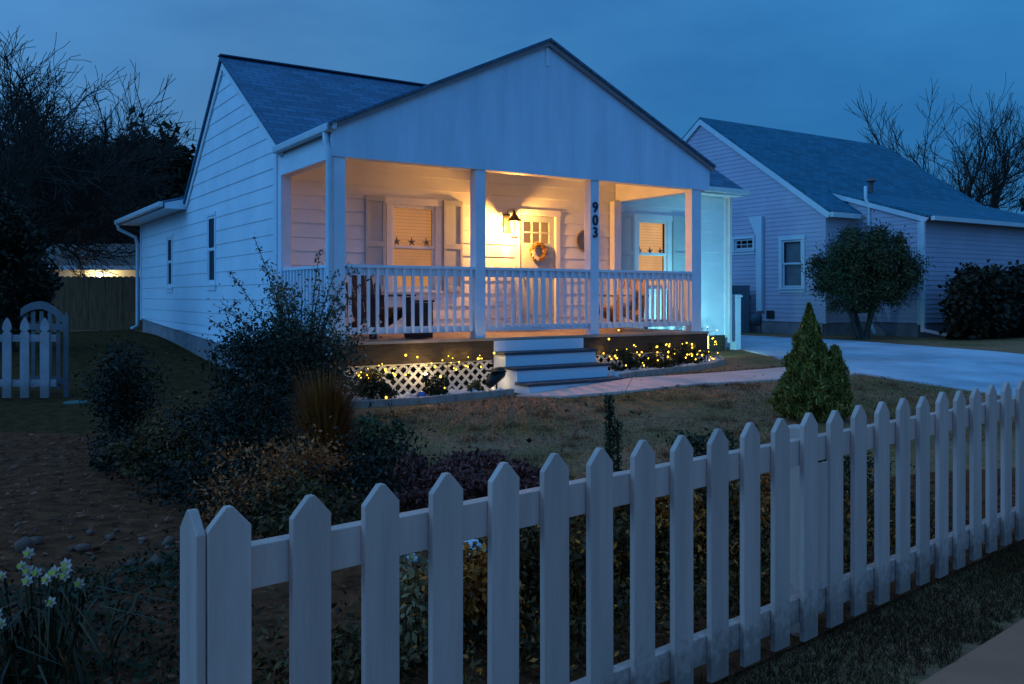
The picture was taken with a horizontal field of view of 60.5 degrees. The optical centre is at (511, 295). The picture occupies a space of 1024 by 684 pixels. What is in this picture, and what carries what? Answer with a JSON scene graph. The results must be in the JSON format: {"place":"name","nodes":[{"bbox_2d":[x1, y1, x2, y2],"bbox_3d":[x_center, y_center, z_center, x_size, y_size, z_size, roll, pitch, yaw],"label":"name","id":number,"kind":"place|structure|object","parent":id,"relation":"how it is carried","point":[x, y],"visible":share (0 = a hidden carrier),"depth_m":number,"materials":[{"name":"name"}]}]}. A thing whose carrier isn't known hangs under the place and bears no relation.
{"place":"outdoors","nodes":[
{"label":"outdoors","id":0,"kind":"place"},
{"bbox_2d":[63,400,88,403],"bbox_3d":[-5.246,1.282,10.550,0.280,0.032,0.280,0,0,0],"label":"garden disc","id":1,"kind":"object","parent":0,"point":[75,402],"visible":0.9,"depth_m":10.48,"materials":[{"name":"grey stone"}]},
{"bbox_2d":[401,536,487,562],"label":"flowers","id":2,"kind":"object","parent":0,"point":[468,541],"visible":0.09,"depth_m":4.34,"materials":[{"name":"plant"}]},
{"bbox_2d":[0,0,1023,214],"label":"sky","id":3,"kind":"structure","parent":0,"point":[789,65],"materials":[{"name":"blue"}]},
{"bbox_2d":[1,330,1023,683],"bbox_3d":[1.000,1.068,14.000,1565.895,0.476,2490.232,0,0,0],"label":"ground","id":4,"kind":"structure","parent":0,"point":[738,360],"depth_m":8.57,"materials":[{"name":"green plant"}]},
{"bbox_2d":[0,163,76,283],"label":"evergreen tree","id":5,"kind":"object","parent":4,"relation":"on","point":[19,192],"visible":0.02,"depth_m":29.14,"materials":[{"name":"green plant"}]},
{"bbox_2d":[5,143,142,243],"bbox_3d":[-17.570,-2.621,33.284,8.572,7.122,8.541,0,0,5],"label":"evergreen tree","id":6,"kind":"object","parent":4,"relation":"on","point":[84,217],"visible":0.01,"depth_m":31.20,"materials":[{"name":"green plant"}]},
{"bbox_2d":[27,276,142,330],"bbox_3d":[-10.127,0.410,21.453,3.546,1.780,0.114,0,0,0],"label":"plank fence","id":7,"kind":"object","parent":4,"relation":"on","point":[96,303],"visible":0.45,"depth_m":21.40,"materials":[{"name":"brown wood"}]},
{"bbox_2d":[34,244,139,276],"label":"garden shed","id":8,"kind":"structure","parent":4,"relation":"on","point":[125,269],"depth_m":26.20,"materials":[{"name":"wood"}]},
{"bbox_2d":[1,99,180,243],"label":"bare tree","id":9,"kind":"object","parent":4,"relation":"on","point":[119,186],"visible":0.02,"depth_m":30.52,"materials":[{"name":"brown plant"}]},
{"bbox_2d":[0,25,198,327],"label":"bare tree","id":10,"kind":"object","parent":4,"relation":"on","point":[76,197],"visible":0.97,"depth_m":21.85,"materials":[{"name":"brown plant"}]},
{"bbox_2d":[47,117,187,246],"bbox_3d":[-14.638,-2.878,33.600,6.583,8.040,7.779,0,0,-18],"label":"evergreen tree","id":11,"kind":"object","parent":4,"relation":"on","point":[172,171],"visible":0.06,"depth_m":32.51,"materials":[{"name":"green plant"}]},
{"bbox_2d":[106,190,185,243],"bbox_3d":[-12.297,-1.431,33.009,5.234,5.329,5.325,0,0,12],"label":"evergreen tree","id":12,"kind":"object","parent":4,"relation":"on","point":[174,195],"depth_m":31.64,"materials":[{"name":"green plant"}]},
{"bbox_2d":[0,330,297,433],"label":"side yard","id":13,"kind":"structure","parent":4,"relation":"on","point":[34,408],"depth_m":12.74,"materials":[{"name":"grass"},{"name":"green plant"}]},
{"bbox_2d":[0,318,56,397],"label":"picket fence","id":14,"kind":"object","parent":13,"relation":"on","point":[25,338],"visible":1,"depth_m":10.90,"materials":[{"name":"paint"}]},
{"bbox_2d":[0,179,67,351],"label":"evergreen tree","id":15,"kind":"object","parent":13,"relation":"on","point":[23,246],"visible":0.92,"depth_m":15.40,"materials":[{"name":"green plant"}]},
{"bbox_2d":[20,301,68,397],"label":"arched gate","id":16,"kind":"structure","parent":13,"relation":"on","point":[58,327],"depth_m":11.22,"materials":[{"name":"paint"}]},
{"bbox_2d":[207,237,388,416],"bbox_3d":[-2.348,0.317,9.225,2.071,1.997,1.452,0,0,32],"label":"arching shrub","id":17,"kind":"object","parent":13,"relation":"on","point":[294,307],"visible":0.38,"depth_m":9.27,"materials":[{"name":"green plant"}]},
{"bbox_2d":[125,105,195,206],"bbox_3d":[-14.116,-3.005,34.490,4.710,8.478,4.764,0,0,20],"label":"evergreen tree","id":18,"kind":"object","parent":4,"relation":"on","point":[187,164],"visible":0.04,"depth_m":34.05,"materials":[{"name":"green plant"}]},
{"bbox_2d":[181,308,379,419],"bbox_3d":[-2.353,0.715,8.881,1.929,1.208,2.153,0,0,-18],"label":"shrub","id":19,"kind":"object","parent":4,"relation":"on","point":[252,366],"visible":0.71,"depth_m":8.66,"materials":[{"name":"green plant"}]},
{"bbox_2d":[347,414,418,458],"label":"bed plant","id":20,"kind":"object","parent":4,"relation":"on","point":[393,428],"visible":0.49,"depth_m":6.84,"materials":[{"name":"green plant"}]},
{"bbox_2d":[114,38,749,397],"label":"white cottage","id":21,"kind":"structure","parent":4,"relation":"on","point":[551,142],"depth_m":12.93,"materials":[{"name":"paint"}]},
{"bbox_2d":[166,234,172,292],"bbox_3d":[-6.914,-0.650,17.707,0.272,1.180,0.498,0,0,-7],"label":"window","id":22,"kind":"structure","parent":21,"relation":"in","point":[169,243],"depth_m":17.78,"materials":[{"name":"paint"}]},
{"bbox_2d":[206,211,215,290],"bbox_3d":[-5.142,-0.760,14.995,0.306,1.340,0.549,0,0,-6],"label":"window","id":23,"kind":"structure","parent":21,"relation":"in","point":[211,221],"depth_m":15.04,"materials":[{"name":"paint"}]},
{"bbox_2d":[345,275,415,338],"bbox_3d":[-1.817,0.100,11.718,0.700,0.911,0.897,0,0,-39],"label":"adirondack chair","id":24,"kind":"object","parent":21,"relation":"on","point":[373,306],"visible":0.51,"depth_m":11.76,"materials":[{"name":"paint"}]},
{"bbox_2d":[386,196,442,298],"bbox_3d":[-1.584,-0.715,13.399,0.960,1.510,0.485,0,0,-33],"label":"window","id":25,"kind":"structure","parent":21,"relation":"in","point":[419,222],"depth_m":13.33,"materials":[{"name":"paint"}]},
{"bbox_2d":[404,300,433,337],"bbox_3d":[-1.224,0.300,11.475,0.290,0.490,0.350,0,0,-33],"label":"storage box","id":26,"kind":"object","parent":21,"relation":"on","point":[417,320],"visible":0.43,"depth_m":11.36,"materials":[{"name":"paint"}]},
{"bbox_2d":[503,209,520,237],"bbox_3d":[0.001,-1.150,13.988,0.250,0.461,0.345,0,0,-33],"label":"wall lantern","id":27,"kind":"object","parent":21,"relation":"attached to","point":[508,219],"depth_m":13.95,"materials":[{"name":"metal"}]},
{"bbox_2d":[514,208,560,323],"bbox_3d":[0.405,-0.433,14.503,0.920,1.975,0.196,0,0,-33],"label":"front door","id":28,"kind":"structure","parent":21,"relation":"in","point":[534,228],"depth_m":14.53,"materials":[{"name":"paint"}]},
{"bbox_2d":[529,241,547,261],"bbox_3d":[0.446,-0.733,14.455,0.357,0.367,0.126,0,0,-33],"label":"door wreath","id":29,"kind":"object","parent":21,"relation":"attached to","point":[534,256],"depth_m":14.42,"materials":[{"name":"plant"}]},
{"bbox_2d":[576,230,583,251],"bbox_3d":[1.246,-0.940,14.988,0.384,0.384,0.034,0,0,-33],"label":"wall plaque","id":30,"kind":"object","parent":21,"relation":"attached to","point":[580,240],"depth_m":14.94,"materials":[{"name":"metal"}]},
{"bbox_2d":[599,279,648,331],"bbox_3d":[1.732,0.063,13.993,0.700,0.984,0.928,0,0,42],"label":"adirondack chair","id":31,"kind":"object","parent":21,"relation":"on","point":[624,303],"visible":0.41,"depth_m":14.01,"materials":[{"name":"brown wood"}]},
{"bbox_2d":[634,213,672,294],"bbox_3d":[2.442,-0.740,16.029,0.940,1.460,0.485,0,0,-33],"label":"window","id":32,"kind":"structure","parent":21,"relation":"in","point":[656,234],"depth_m":16.00,"materials":[{"name":"paint"}]},
{"bbox_2d":[350,389,513,407],"bbox_3d":[-0.948,1.229,10.561,2.126,0.132,0.355,0,0,-21],"label":"garden edging","id":33,"kind":"object","parent":4,"relation":"on","point":[432,399],"visible":0.72,"depth_m":10.48,"materials":[{"name":"stone"}]},
{"bbox_2d":[355,352,494,398],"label":"string lights","id":34,"kind":"object","parent":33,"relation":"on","point":[441,368],"visible":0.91,"depth_m":10.94,"materials":[{"name":"plastic"}]},
{"bbox_2d":[0,432,1023,683],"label":"mulch bed","id":35,"kind":"object","parent":4,"relation":"on","point":[46,496],"visible":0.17,"depth_m":4.46,"materials":[{"name":"brown wood"}]},
{"bbox_2d":[0,598,74,677],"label":"strap plant","id":36,"kind":"object","parent":35,"relation":"on","point":[20,655],"visible":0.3,"depth_m":2.92,"materials":[{"name":"green plant"}]},
{"bbox_2d":[0,547,179,683],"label":"narcissus clump","id":37,"kind":"object","parent":35,"relation":"on","point":[56,615],"visible":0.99,"depth_m":2.92,"materials":[{"name":"green plant"}]},
{"bbox_2d":[14,528,179,575],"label":"bed stones","id":38,"kind":"object","parent":35,"relation":"on","point":[22,544],"visible":0.66,"depth_m":4.43,"materials":[{"name":"grey stone"}]},
{"bbox_2d":[70,329,187,441],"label":"drooping shrub","id":39,"kind":"object","parent":35,"relation":"on","point":[122,392],"visible":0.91,"depth_m":7.51,"materials":[{"name":"green plant"}]},
{"bbox_2d":[0,529,259,683],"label":"ground cover","id":40,"kind":"object","parent":35,"relation":"on","point":[73,591],"visible":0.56,"depth_m":3.56,"materials":[{"name":"green plant"}]},
{"bbox_2d":[82,426,208,480],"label":"bed plant","id":41,"kind":"object","parent":35,"relation":"on","point":[129,462],"visible":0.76,"depth_m":6.13,"materials":[{"name":"green plant"}]},
{"bbox_2d":[167,392,263,438],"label":"bed plant","id":42,"kind":"object","parent":35,"relation":"on","point":[196,426],"visible":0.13,"depth_m":7.38,"materials":[{"name":"green plant"}]},
{"bbox_2d":[144,370,304,456],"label":"bed plant","id":43,"kind":"object","parent":35,"relation":"on","point":[238,412],"visible":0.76,"depth_m":6.36,"materials":[{"name":"green plant"}]},
{"bbox_2d":[127,389,344,516],"bbox_3d":[-1.882,1.004,6.380,1.405,0.590,3.306,0,0,-34],"label":"ground cover","id":44,"kind":"object","parent":35,"relation":"on","point":[172,430],"visible":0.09,"depth_m":6.29,"materials":[{"name":"green plant"}]},
{"bbox_2d":[87,376,435,536],"bbox_3d":[-1.826,0.931,6.389,1.974,0.749,4.414,0,0,-37],"label":"ground cover","id":45,"kind":"object","parent":35,"relation":"on","point":[378,456],"visible":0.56,"depth_m":5.61,"materials":[{"name":"green plant"}]},
{"bbox_2d":[187,415,371,524],"bbox_3d":[-1.401,1.019,5.144,0.844,0.607,1.216,0,0,30],"label":"bed plant","id":46,"kind":"object","parent":35,"relation":"on","point":[320,458],"visible":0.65,"depth_m":5.01,"materials":[{"name":"plant"}]},
{"bbox_2d":[236,460,370,538],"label":"bed plant","id":47,"kind":"object","parent":35,"relation":"on","point":[296,496],"visible":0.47,"depth_m":4.38,"materials":[{"name":"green plant"}]},
{"bbox_2d":[285,359,371,482],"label":"ornamental grass","id":48,"kind":"object","parent":35,"relation":"on","point":[332,401],"depth_m":5.88,"materials":[{"name":"brown plant"}]},
{"bbox_2d":[331,618,402,683],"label":"bed plant","id":49,"kind":"object","parent":35,"relation":"on","point":[340,659],"visible":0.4,"depth_m":2.70,"materials":[{"name":"green plant"}]},
{"bbox_2d":[356,553,427,675],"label":"bed plant","id":50,"kind":"object","parent":35,"relation":"on","point":[418,601],"visible":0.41,"depth_m":3.07,"materials":[{"name":"green plant"}]},
{"bbox_2d":[385,452,475,509],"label":"bed plant","id":51,"kind":"object","parent":35,"relation":"on","point":[423,484],"visible":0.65,"depth_m":5.43,"materials":[{"name":"purple plant"}]},
{"bbox_2d":[399,536,531,641],"bbox_3d":[-0.150,1.049,3.295,0.437,0.548,0.662,0,0,21],"label":"bed plant","id":52,"kind":"object","parent":35,"relation":"on","point":[475,574],"visible":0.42,"depth_m":3.23,"materials":[{"name":"green plant"}]},
{"bbox_2d":[410,442,539,500],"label":"bed plant","id":53,"kind":"object","parent":35,"relation":"on","point":[483,458],"visible":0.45,"depth_m":5.72,"materials":[{"name":"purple plant"}]},
{"bbox_2d":[0,364,1014,571],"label":"fallen leaves","id":54,"kind":"object","parent":35,"relation":"on","point":[528,440],"visible":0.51,"depth_m":7.86,"materials":[{"name":"brown plant"}]},
{"bbox_2d":[468,463,571,497],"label":"bed plant","id":55,"kind":"object","parent":35,"relation":"on","point":[532,481],"visible":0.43,"depth_m":5.38,"materials":[{"name":"purple plant"}]},
{"bbox_2d":[463,514,585,613],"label":"bed plant","id":56,"kind":"object","parent":35,"relation":"on","point":[528,544],"visible":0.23,"depth_m":3.48,"materials":[{"name":"green plant"}]},
{"bbox_2d":[523,476,625,611],"bbox_3d":[0.265,1.053,3.734,0.586,0.540,0.536,0,0,-38],"label":"bed plant","id":57,"kind":"object","parent":35,"relation":"on","point":[571,539],"visible":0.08,"depth_m":3.61,"materials":[{"name":"green plant"}]},
{"bbox_2d":[180,380,1023,683],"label":"picket fence","id":58,"kind":"object","parent":35,"relation":"on","point":[226,564],"visible":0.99,"depth_m":2.62,"materials":[{"name":"paint"}]},
{"bbox_2d":[252,455,968,683],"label":"ground cover","id":59,"kind":"object","parent":35,"relation":"on","point":[526,649],"visible":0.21,"depth_m":3.29,"materials":[{"name":"green plant"}]},
{"bbox_2d":[569,504,669,589],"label":"bed plant","id":60,"kind":"object","parent":35,"relation":"on","point":[620,526],"visible":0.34,"depth_m":3.83,"materials":[{"name":"green plant"}]},
{"bbox_2d":[613,468,729,572],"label":"bed plant","id":61,"kind":"object","parent":35,"relation":"on","point":[662,503],"visible":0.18,"depth_m":4.11,"materials":[{"name":"green plant"}]},
{"bbox_2d":[660,479,739,556],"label":"bed plant","id":62,"kind":"object","parent":35,"relation":"on","point":[702,490],"visible":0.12,"depth_m":4.32,"materials":[{"name":"green plant"}]},
{"bbox_2d":[729,472,770,538],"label":"bed plant","id":63,"kind":"object","parent":35,"relation":"on","point":[767,498],"visible":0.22,"depth_m":4.55,"materials":[{"name":"green plant"}]},
{"bbox_2d":[734,474,849,514],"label":"bed plant","id":64,"kind":"object","parent":35,"relation":"on","point":[768,491],"visible":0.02,"depth_m":5.04,"materials":[{"name":"green plant"}]},
{"bbox_2d":[818,449,913,494],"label":"bed plant","id":65,"kind":"object","parent":35,"relation":"on","point":[846,463],"visible":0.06,"depth_m":5.69,"materials":[{"name":"green plant"}]},
{"bbox_2d":[352,356,719,400],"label":"white rocks","id":66,"kind":"object","parent":4,"relation":"on","point":[612,373],"visible":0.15,"depth_m":11.26,"materials":[{"name":"white stone"}]},
{"bbox_2d":[348,367,400,399],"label":"bed shrub","id":67,"kind":"object","parent":66,"relation":"on","point":[384,388],"visible":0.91,"depth_m":10.26,"materials":[{"name":"green plant"}]},
{"bbox_2d":[416,391,425,396],"bbox_3d":[-1.091,1.210,10.558,0.130,0.130,0.130,0,0,0],"label":"garden ball","id":68,"kind":"object","parent":66,"relation":"on","point":[421,394],"visible":0.57,"depth_m":10.52,"materials":[{"name":"blue ceramic"}]},
{"bbox_2d":[422,373,428,390],"bbox_3d":[-1.069,1.115,10.835,0.080,0.322,0.076,0,0,-33],"label":"stake lamp","id":69,"kind":"object","parent":66,"relation":"on","point":[425,376],"visible":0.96,"depth_m":10.81,"materials":[{"name":"black metal"}]},
{"bbox_2d":[423,373,448,395],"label":"bed shrub","id":70,"kind":"object","parent":66,"relation":"on","point":[432,387],"visible":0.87,"depth_m":10.72,"materials":[{"name":"green plant"}]},
{"bbox_2d":[466,378,483,391],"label":"bed shrub","id":71,"kind":"object","parent":66,"relation":"on","point":[476,385],"visible":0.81,"depth_m":11.10,"materials":[{"name":"green plant"}]},
{"bbox_2d":[484,367,506,388],"bbox_3d":[-0.211,1.086,11.136,0.298,0.366,0.205,0,0,-33],"label":"garden spotlight","id":72,"kind":"object","parent":66,"relation":"on","point":[496,375],"visible":0.94,"depth_m":11.09,"materials":[{"name":"black metal"}]},
{"bbox_2d":[607,347,645,370],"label":"bed shrub","id":73,"kind":"object","parent":66,"relation":"on","point":[628,360],"visible":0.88,"depth_m":12.39,"materials":[{"name":"green plant"}]},
{"bbox_2d":[603,327,717,365],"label":"string lights","id":74,"kind":"object","parent":73,"relation":"attached to","point":[667,346],"visible":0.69,"depth_m":12.85,"materials":[{"name":"plastic"}]},
{"bbox_2d":[643,341,685,367],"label":"bed shrub","id":75,"kind":"object","parent":66,"relation":"on","point":[673,360],"visible":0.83,"depth_m":12.82,"materials":[{"name":"green plant"}]},
{"bbox_2d":[678,339,710,363],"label":"bed shrub","id":76,"kind":"object","parent":66,"relation":"on","point":[688,358],"visible":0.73,"depth_m":13.34,"materials":[{"name":"green plant"}]},
{"bbox_2d":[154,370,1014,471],"bbox_3d":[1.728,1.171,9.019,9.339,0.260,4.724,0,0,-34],"label":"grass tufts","id":77,"kind":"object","parent":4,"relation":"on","point":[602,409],"visible":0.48,"depth_m":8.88,"materials":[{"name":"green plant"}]},
{"bbox_2d":[603,393,624,471],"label":"spire plant","id":78,"kind":"object","parent":4,"relation":"on","point":[609,413],"visible":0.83,"depth_m":5.99,"materials":[{"name":"green plant"}]},
{"bbox_2d":[619,355,724,378],"bbox_3d":[2.600,1.073,13.357,0.973,0.139,3.678,0,0,23],"label":"garden edging","id":79,"kind":"object","parent":4,"relation":"on","point":[649,372],"visible":0.68,"depth_m":12.61,"materials":[{"name":"stone"}]},
{"bbox_2d":[661,428,739,456],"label":"bed plant","id":80,"kind":"object","parent":4,"relation":"on","point":[698,443],"visible":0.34,"depth_m":6.86,"materials":[{"name":"green plant"}]},
{"bbox_2d":[730,294,742,349],"bbox_3d":[4.393,0.539,17.247,0.196,1.136,0.196,0,0,-33],"label":"gate post","id":81,"kind":"object","parent":4,"relation":"on","point":[735,344],"visible":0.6,"depth_m":17.19,"materials":[{"name":"paint"}]},
{"bbox_2d":[732,285,750,332],"bbox_3d":[6.028,0.370,23.558,0.080,1.300,0.938,0,0,-33],"label":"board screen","id":82,"kind":"object","parent":4,"relation":"on","point":[744,290],"visible":0.32,"depth_m":23.27,"materials":[{"name":"wood"}]},
{"bbox_2d":[767,302,854,422],"bbox_3d":[3.046,0.663,8.938,0.829,1.216,0.894,0,0,29],"label":"thuja","id":83,"kind":"object","parent":4,"relation":"on","point":[814,379],"visible":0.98,"depth_m":8.75,"materials":[{"name":"green plant"}]},
{"bbox_2d":[768,367,861,375],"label":"front path","id":84,"kind":"structure","parent":4,"relation":"on","point":[781,369],"depth_m":12.60,"materials":[{"name":"concrete"}]},
{"bbox_2d":[682,117,1023,336],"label":"grey house","id":85,"kind":"structure","parent":4,"relation":"on","point":[808,192],"depth_m":22.79,"materials":[{"name":"wood"}]},
{"bbox_2d":[732,235,755,254],"bbox_3d":[6.407,-1.360,23.778,0.485,0.500,0.830,0,0,-33],"label":"window","id":86,"kind":"structure","parent":85,"relation":"in","point":[744,242],"depth_m":23.78,"materials":[{"name":"plastic"}]},
{"bbox_2d":[751,310,761,332],"bbox_3d":[6.359,0.690,22.796,0.280,0.621,0.274,0,0,17],"label":"gas meter","id":87,"kind":"object","parent":85,"relation":"attached to","point":[756,319],"visible":0.95,"depth_m":22.70,"materials":[{"name":"grey metal"}]},
{"bbox_2d":[777,235,805,292],"bbox_3d":[7.282,-0.805,22.437,0.485,1.450,0.850,0,0,-33],"label":"window","id":88,"kind":"structure","parent":85,"relation":"in","point":[792,250],"depth_m":22.44,"materials":[{"name":"plastic"}]},
{"bbox_2d":[694,532,1023,683],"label":"verge grass","id":89,"kind":"structure","parent":4,"relation":"on","point":[1014,557],"depth_m":3.38,"materials":[{"name":"green plant"}]},
{"bbox_2d":[797,210,935,338],"bbox_3d":[7.975,-0.433,20.085,2.921,2.981,2.644,0,0,-23],"label":"round bush","id":90,"kind":"object","parent":4,"relation":"on","point":[858,271],"visible":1,"depth_m":19.49,"materials":[{"name":"green plant"}]},
{"bbox_2d":[843,79,1023,214],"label":"bare tree","id":91,"kind":"object","parent":4,"relation":"on","point":[995,196],"visible":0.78,"depth_m":36.09,"materials":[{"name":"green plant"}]},
{"bbox_2d":[873,131,1022,207],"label":"bare tree","id":92,"kind":"object","parent":4,"relation":"on","point":[964,177],"visible":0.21,"depth_m":34.87,"materials":[{"name":"brown plant"}]},
{"bbox_2d":[931,259,1023,339],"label":"dark hedge","id":93,"kind":"object","parent":4,"relation":"on","point":[986,301],"visible":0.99,"depth_m":19.43,"materials":[{"name":"green plant"}]},
{"bbox_2d":[938,107,1023,210],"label":"bare tree","id":94,"kind":"object","parent":4,"relation":"on","point":[997,175],"visible":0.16,"depth_m":37.77,"materials":[{"name":"brown plant"}]},
{"bbox_2d":[1019,184,1023,211],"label":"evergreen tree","id":95,"kind":"object","parent":4,"relation":"on","point":[1021,204],"visible":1,"depth_m":28.22,"materials":[{"name":"green plant"}]},
{"bbox_2d":[517,378,631,397],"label":"front path","id":96,"kind":"structure","parent":0,"point":[608,387],"depth_m":10.88,"materials":[{"name":"concrete"}]},
{"bbox_2d":[626,375,694,392],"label":"front path","id":97,"kind":"structure","parent":0,"point":[637,384],"depth_m":11.18,"materials":[{"name":"concrete"}]},
{"bbox_2d":[676,372,754,385],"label":"front path","id":98,"kind":"structure","parent":0,"point":[718,378],"depth_m":11.61,"materials":[{"name":"concrete"}]},
{"bbox_2d":[726,369,783,381],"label":"front path","id":99,"kind":"structure","parent":0,"point":[756,375],"depth_m":12.09,"materials":[{"name":"concrete"}]},
{"bbox_2d":[726,335,850,348],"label":"driveway","id":100,"kind":"structure","parent":0,"point":[748,341],"depth_m":19.24,"materials":[{"name":"concrete"}]},
{"bbox_2d":[740,341,910,356],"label":"driveway","id":101,"kind":"structure","parent":0,"point":[771,351],"depth_m":17.25,"materials":[{"name":"concrete"}]},
{"bbox_2d":[773,345,970,361],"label":"driveway","id":102,"kind":"structure","parent":0,"point":[873,353],"depth_m":15.79,"materials":[{"name":"concrete"}]},
{"bbox_2d":[845,350,1023,396],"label":"driveway","id":103,"kind":"structure","parent":0,"point":[980,370],"depth_m":13.08,"materials":[{"name":"concrete"}]},
{"bbox_2d":[919,619,1023,683],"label":"sidewalk","id":104,"kind":"structure","parent":0,"point":[998,659],"depth_m":3.04,"materials":[{"name":"concrete"}]}
]}

